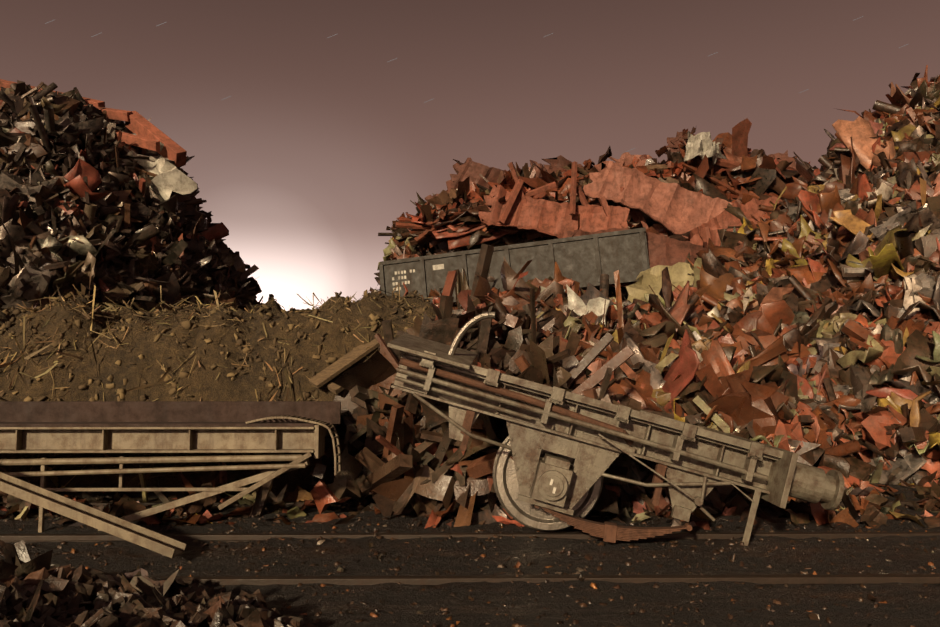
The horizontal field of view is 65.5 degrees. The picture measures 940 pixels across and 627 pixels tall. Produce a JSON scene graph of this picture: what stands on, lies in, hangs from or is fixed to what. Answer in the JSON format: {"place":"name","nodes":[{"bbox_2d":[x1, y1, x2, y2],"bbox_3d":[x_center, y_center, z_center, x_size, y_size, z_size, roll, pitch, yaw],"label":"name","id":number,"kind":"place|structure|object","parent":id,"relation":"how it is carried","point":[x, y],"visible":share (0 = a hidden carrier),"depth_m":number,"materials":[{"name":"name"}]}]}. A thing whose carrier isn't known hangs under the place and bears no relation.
{"place":"outdoors","nodes":[
{"label":"outdoors","id":0,"kind":"place"},
{"bbox_2d":[0,82,273,313],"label":"scrap bars","id":1,"kind":"object","parent":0,"point":[231,281],"visible":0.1,"depth_m":13.98,"materials":[{"name":"black metal"}]},
{"bbox_2d":[0,482,939,626],"bbox_3d":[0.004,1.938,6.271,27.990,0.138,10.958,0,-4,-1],"label":"ground","id":2,"kind":"structure","parent":0,"point":[719,604],"depth_m":5.52,"materials":[{"name":"brown soil"}]},
{"bbox_2d":[0,472,186,557],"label":"metal beam","id":3,"kind":"structure","parent":2,"relation":"on","point":[159,543],"depth_m":5.65,"materials":[{"name":"metal"}]},
{"bbox_2d":[89,608,209,626],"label":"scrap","id":4,"kind":"object","parent":2,"relation":"on","point":[200,625],"depth_m":3.79,"materials":[{"name":"brown metal"}]},
{"bbox_2d":[0,539,283,626],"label":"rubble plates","id":5,"kind":"object","parent":4,"relation":"on","point":[19,562],"visible":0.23,"depth_m":3.79,"materials":[{"name":"metal"}]},
{"bbox_2d":[0,564,314,626],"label":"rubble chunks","id":6,"kind":"object","parent":4,"relation":"on","point":[80,588],"visible":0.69,"depth_m":3.74,"materials":[{"name":"black metal"}]},
{"bbox_2d":[0,401,348,532],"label":"railcar underframe","id":7,"kind":"object","parent":2,"relation":"on","point":[306,427],"visible":1,"depth_m":6.70,"materials":[{"name":"paint"}]},
{"bbox_2d":[0,292,769,516],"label":"dirt mound","id":8,"kind":"object","parent":2,"relation":"on","point":[219,388],"visible":0.23,"depth_m":9.51,"materials":[{"name":"brown soil"}]},
{"bbox_2d":[0,260,411,493],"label":"dirt straw clumps","id":9,"kind":"object","parent":8,"relation":"on","point":[110,305],"visible":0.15,"depth_m":9.77,"materials":[{"name":"beige plant"}]},
{"bbox_2d":[0,290,434,475],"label":"dirt clods","id":10,"kind":"object","parent":8,"relation":"on","point":[186,324],"visible":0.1,"depth_m":9.67,"materials":[{"name":"dirt"}]},
{"bbox_2d":[0,283,438,475],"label":"dirt straw","id":11,"kind":"object","parent":8,"relation":"on","point":[332,313],"visible":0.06,"depth_m":9.77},
{"bbox_2d":[308,337,384,413],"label":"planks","id":12,"kind":"object","parent":8,"relation":"on","point":[334,369],"visible":0.25,"depth_m":9.32,"materials":[{"name":"brown wood"}]},
{"bbox_2d":[362,498,505,517],"bbox_3d":[-0.719,1.359,8.934,4.600,2.148,3.800,0,-4,-1],"label":"scrap metal","id":13,"kind":"object","parent":2,"relation":"on","point":[442,508],"visible":0.02,"depth_m":7.26,"materials":[{"name":"brown metal"}]},
{"bbox_2d":[0,501,939,585],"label":"railway rails","id":14,"kind":"object","parent":2,"relation":"on","point":[757,579],"visible":0.12,"depth_m":5.08,"materials":[{"name":"metal"}]},
{"bbox_2d":[0,462,939,529],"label":"ground debris","id":15,"kind":"object","parent":2,"relation":"on","point":[869,509],"visible":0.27,"depth_m":7.23,"materials":[{"name":"brown metal"}]},
{"bbox_2d":[0,489,939,626],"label":"ground stones","id":16,"kind":"object","parent":2,"relation":"on","point":[565,614],"visible":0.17,"depth_m":5.55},
{"bbox_2d":[10,490,935,626],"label":"ground debris","id":17,"kind":"object","parent":2,"relation":"on","point":[870,597],"visible":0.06,"depth_m":5.58,"materials":[{"name":"orange metal"}]},
{"bbox_2d":[306,274,654,526],"bbox_3d":[-0.015,0.984,8.437,4.224,3.034,3.555,0,-4,-1],"label":"scrap heap","id":18,"kind":"object","parent":2,"relation":"on","point":[375,373],"visible":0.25,"depth_m":7.84,"materials":[{"name":"brown metal"}]},
{"bbox_2d":[310,244,673,518],"bbox_3d":[0.197,0.757,8.424,4.774,3.309,3.898,0,-4,-1],"label":"scrap metal","id":19,"kind":"object","parent":2,"relation":"on","point":[396,467],"visible":0.29,"depth_m":8.04,"materials":[{"name":"brown metal"}]},
{"bbox_2d":[387,312,843,545],"bbox_3d":[1.168,1.209,7.137,3.920,1.749,2.750,15,-3,3],"label":"wrecked rail wagon","id":20,"kind":"object","parent":2,"relation":"on","point":[563,448],"visible":1,"depth_m":6.07,"materials":[{"name":"paint"}]},
{"bbox_2d":[534,505,691,542],"bbox_3d":[1.167,1.768,6.066,1.290,0.232,0.110,7,-3,8],"label":"leaf spring","id":21,"kind":"object","parent":20,"relation":"attached to","point":[609,532],"visible":1,"depth_m":6.01,"materials":[{"name":"orange metal"}]},
{"bbox_2d":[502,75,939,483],"bbox_3d":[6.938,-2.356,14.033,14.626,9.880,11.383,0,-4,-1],"label":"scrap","id":22,"kind":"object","parent":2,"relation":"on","point":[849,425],"visible":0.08,"depth_m":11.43,"materials":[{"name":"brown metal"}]},
{"bbox_2d":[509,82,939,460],"bbox_3d":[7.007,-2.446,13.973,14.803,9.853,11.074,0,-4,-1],"label":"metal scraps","id":23,"kind":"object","parent":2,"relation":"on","point":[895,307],"visible":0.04,"depth_m":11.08,"materials":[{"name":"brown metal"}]},
{"bbox_3d":[13.284,-1.043,27.760,33.000,9.697,41.100,0,-4,-1],"label":"scrap pile base","id":24,"kind":"object","parent":2,"relation":"on","visible":0},
{"bbox_2d":[406,144,808,253],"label":"scraps","id":25,"kind":"object","parent":24,"relation":"on","point":[469,236],"visible":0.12,"depth_m":25.54,"materials":[{"name":"brown metal"}]},
{"bbox_2d":[478,185,629,238],"bbox_3d":[2.792,-3.056,24.406,5.068,2.664,0.820,-1,-4,8],"label":"metal sheet","id":26,"kind":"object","parent":25,"relation":"on","point":[553,218],"depth_m":24.42,"materials":[{"name":"metal"}]},
{"bbox_2d":[497,161,647,237],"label":"metal beam","id":27,"kind":"structure","parent":25,"relation":"on","point":[636,214],"depth_m":24.44,"materials":[{"name":"brown metal"}]},
{"bbox_2d":[583,161,732,238],"bbox_3d":[6.732,-3.511,24.569,5.776,3.557,0.859,0,-4,3],"label":"metal sheet","id":28,"kind":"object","parent":25,"relation":"on","point":[675,208],"depth_m":24.83,"materials":[{"name":"metal"}]},
{"bbox_2d":[684,131,720,164],"bbox_3d":[8.464,-6.042,26.544,1.305,1.169,0.772,1,-4,-14],"label":"crumpled metal sheet","id":29,"kind":"object","parent":25,"relation":"on","point":[701,144],"visible":0.98,"depth_m":26.43,"materials":[{"name":"white paint"}]},
{"bbox_2d":[370,65,939,485],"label":"scrap","id":30,"kind":"object","parent":24,"relation":"on","point":[918,356],"visible":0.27,"depth_m":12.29,"materials":[{"name":"brown metal"}]},
{"bbox_2d":[425,194,438,203],"bbox_3d":[0.530,-3.634,27.456,4.394,1.898,1.213,1,-4,-10],"label":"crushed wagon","id":31,"kind":"object","parent":30,"relation":"on","point":[428,197],"depth_m":27.60,"materials":[{"name":"brown metal"}]},
{"bbox_2d":[446,158,504,192],"bbox_3d":[1.602,-3.958,27.891,5.515,4.027,1.128,1,-4,-7],"label":"metal sheet","id":32,"kind":"object","parent":30,"relation":"on","point":[471,169],"visible":0.23,"depth_m":27.89,"materials":[{"name":"brown metal"}]},
{"bbox_2d":[410,162,561,248],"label":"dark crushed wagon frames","id":33,"kind":"structure","parent":30,"relation":"on","point":[558,173],"depth_m":26.58,"materials":[{"name":"brown metal"}]},
{"bbox_2d":[379,227,649,302],"bbox_3d":[1.525,-1.213,23.758,8.285,1.550,3.065,-6,-5,12],"label":"gondola car","id":34,"kind":"object","parent":30,"relation":"on","point":[583,260],"visible":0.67,"depth_m":22.15,"materials":[{"name":"paint"}]},
{"bbox_2d":[530,160,546,177],"bbox_3d":[3.960,-4.477,28.501,4.402,3.163,1.153,1,-4,-14],"label":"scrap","id":35,"kind":"object","parent":30,"relation":"on","point":[538,171],"depth_m":28.71,"materials":[{"name":"brown metal"}]},
{"bbox_2d":[542,155,580,169],"bbox_3d":[5.981,-4.426,28.024,6.432,3.498,0.729,0,-4,7],"label":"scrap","id":36,"kind":"object","parent":30,"relation":"on","point":[560,161],"visible":0.06,"depth_m":28.49,"materials":[{"name":"brown metal"}]},
{"bbox_2d":[547,164,582,177],"bbox_3d":[4.829,-4.818,28.412,3.749,2.292,0.899,1,-4,-8],"label":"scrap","id":37,"kind":"object","parent":30,"relation":"on","point":[551,169],"visible":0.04,"depth_m":28.40,"materials":[{"name":"brown metal"}]},
{"bbox_2d":[392,154,784,245],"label":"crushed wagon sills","id":38,"kind":"structure","parent":30,"relation":"on","point":[405,222],"depth_m":25.36,"materials":[{"name":"brown metal"}]},
{"bbox_2d":[608,152,651,166],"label":"metal sheet","id":39,"kind":"object","parent":30,"relation":"on","point":[627,158],"visible":0.04,"depth_m":29.60,"materials":[{"name":"brown metal"}]},
{"bbox_2d":[567,230,702,246],"bbox_3d":[5.228,-1.871,22.688,4.934,1.558,0.622,-1,-4,7],"label":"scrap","id":40,"kind":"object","parent":30,"relation":"on","point":[576,233],"depth_m":23.04,"materials":[{"name":"brown metal"}]},
{"bbox_2d":[610,297,675,305],"bbox_3d":[3.789,0.219,15.997,2.644,1.323,1.077,-3,-5,38],"label":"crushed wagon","id":41,"kind":"object","parent":30,"relation":"on","point":[643,299],"depth_m":15.99,"materials":[{"name":"brown metal"}]},
{"bbox_2d":[685,196,782,244],"bbox_3d":[8.708,-2.647,23.127,3.847,2.402,1.049,1,-4,-14],"label":"metal sheet","id":42,"kind":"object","parent":30,"relation":"on","point":[724,219],"depth_m":23.37,"materials":[{"name":"brown metal"}]},
{"bbox_2d":[768,150,803,168],"bbox_3d":[10.781,-5.003,28.599,4.701,3.182,1.134,0,-4,-6],"label":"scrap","id":43,"kind":"object","parent":30,"relation":"on","point":[781,156],"visible":0.04,"depth_m":29.14,"materials":[{"name":"brown metal"}]},
{"bbox_3d":[9.425,-4.562,28.547,6.713,2.561,2.090,0,-4,-1],"label":"crushed wagon","id":44,"kind":"object","parent":30,"relation":"on","visible":0},
{"bbox_2d":[667,137,684,159],"bbox_3d":[9.753,-5.630,29.213,4.112,3.109,0.905,0,-4,-1],"label":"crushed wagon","id":45,"kind":"object","parent":44,"relation":"on","point":[674,141],"depth_m":29.36,"materials":[{"name":"brown metal"}]},
{"bbox_2d":[664,131,694,153],"bbox_3d":[9.963,-5.848,29.195,4.656,3.062,0.508,0,-4,3],"label":"scrap","id":46,"kind":"object","parent":44,"relation":"on","point":[669,139],"visible":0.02,"depth_m":29.46,"materials":[{"name":"brown metal"}]},
{"bbox_2d":[603,227,706,286],"bbox_3d":[6.633,-1.540,21.790,5.867,2.127,1.001,-1,-4,9],"label":"metal sheet","id":47,"kind":"object","parent":24,"relation":"on","point":[665,250],"visible":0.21,"depth_m":21.75,"materials":[{"name":"brown metal"}]},
{"bbox_2d":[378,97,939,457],"bbox_3d":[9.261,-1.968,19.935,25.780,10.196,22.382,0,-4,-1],"label":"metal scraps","id":48,"kind":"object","parent":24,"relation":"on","point":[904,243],"depth_m":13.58,"materials":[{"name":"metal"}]},
{"bbox_2d":[626,262,693,302],"bbox_3d":[5.846,-0.275,17.150,4.378,2.033,1.579,-1,-4,17],"label":"crumpled metal sheet","id":49,"kind":"object","parent":24,"relation":"on","point":[678,274],"visible":0.06,"depth_m":17.64,"materials":[{"name":"yellow metal"}]},
{"bbox_2d":[385,112,939,459],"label":"scrap bars","id":50,"kind":"object","parent":24,"relation":"on","point":[852,328],"depth_m":10.76,"materials":[{"name":"metal"}]},
{"bbox_2d":[700,226,738,247],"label":"metal sheet","id":51,"kind":"object","parent":24,"relation":"on","point":[706,233],"visible":0.04,"depth_m":22.22,"materials":[{"name":"brown metal"}]},
{"bbox_3d":[-16.135,0.011,24.612,32.100,7.135,30.600,0,-4,-1],"label":"scrap pile base","id":52,"kind":"object","parent":2,"relation":"on","visible":0},
{"bbox_2d":[0,80,261,312],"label":"scrap chunks","id":53,"kind":"object","parent":52,"relation":"on","point":[26,283],"visible":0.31,"depth_m":13.57,"materials":[{"name":"black metal"}]},
{"bbox_2d":[0,79,186,166],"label":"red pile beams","id":54,"kind":"structure","parent":53,"relation":"on","point":[148,135],"depth_m":15.93,"materials":[{"name":"red metal"}]},
{"bbox_2d":[131,140,197,199],"bbox_3d":[-6.510,-2.951,15.575,1.276,1.547,0.776,-2,-5,29],"label":"metal sheet","id":55,"kind":"object","parent":53,"relation":"on","point":[168,179],"visible":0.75,"depth_m":15.38,"materials":[{"name":"paint"}]},
{"bbox_2d":[0,82,262,313],"bbox_3d":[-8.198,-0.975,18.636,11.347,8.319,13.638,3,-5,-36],"label":"scrap","id":56,"kind":"object","parent":52,"relation":"on","point":[81,247],"visible":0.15,"depth_m":13.54,"materials":[{"name":"black metal"}]},
{"bbox_2d":[0,0,939,310],"label":"sky","id":57,"kind":"structure","parent":0,"point":[319,143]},
{"bbox_2d":[45,16,907,151],"bbox_3d":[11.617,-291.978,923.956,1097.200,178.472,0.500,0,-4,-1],"label":"star trails","id":58,"kind":"object","parent":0,"point":[396,58],"visible":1,"depth_m":924.85,"materials":[{"name":"white"}]},
{"bbox_2d":[415,118,809,235],"bbox_3d":[5.428,-3.948,26.104,14.788,6.856,5.433,0,-4,-1],"label":"pile","id":59,"kind":"object","parent":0,"point":[759,181],"visible":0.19,"depth_m":26.47,"materials":[{"name":"brown metal"}]},
{"bbox_2d":[369,73,939,491],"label":"scrap strips","id":60,"kind":"object","parent":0,"point":[708,378],"visible":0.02,"depth_m":11.73,"materials":[{"name":"brown metal"}]}
]}

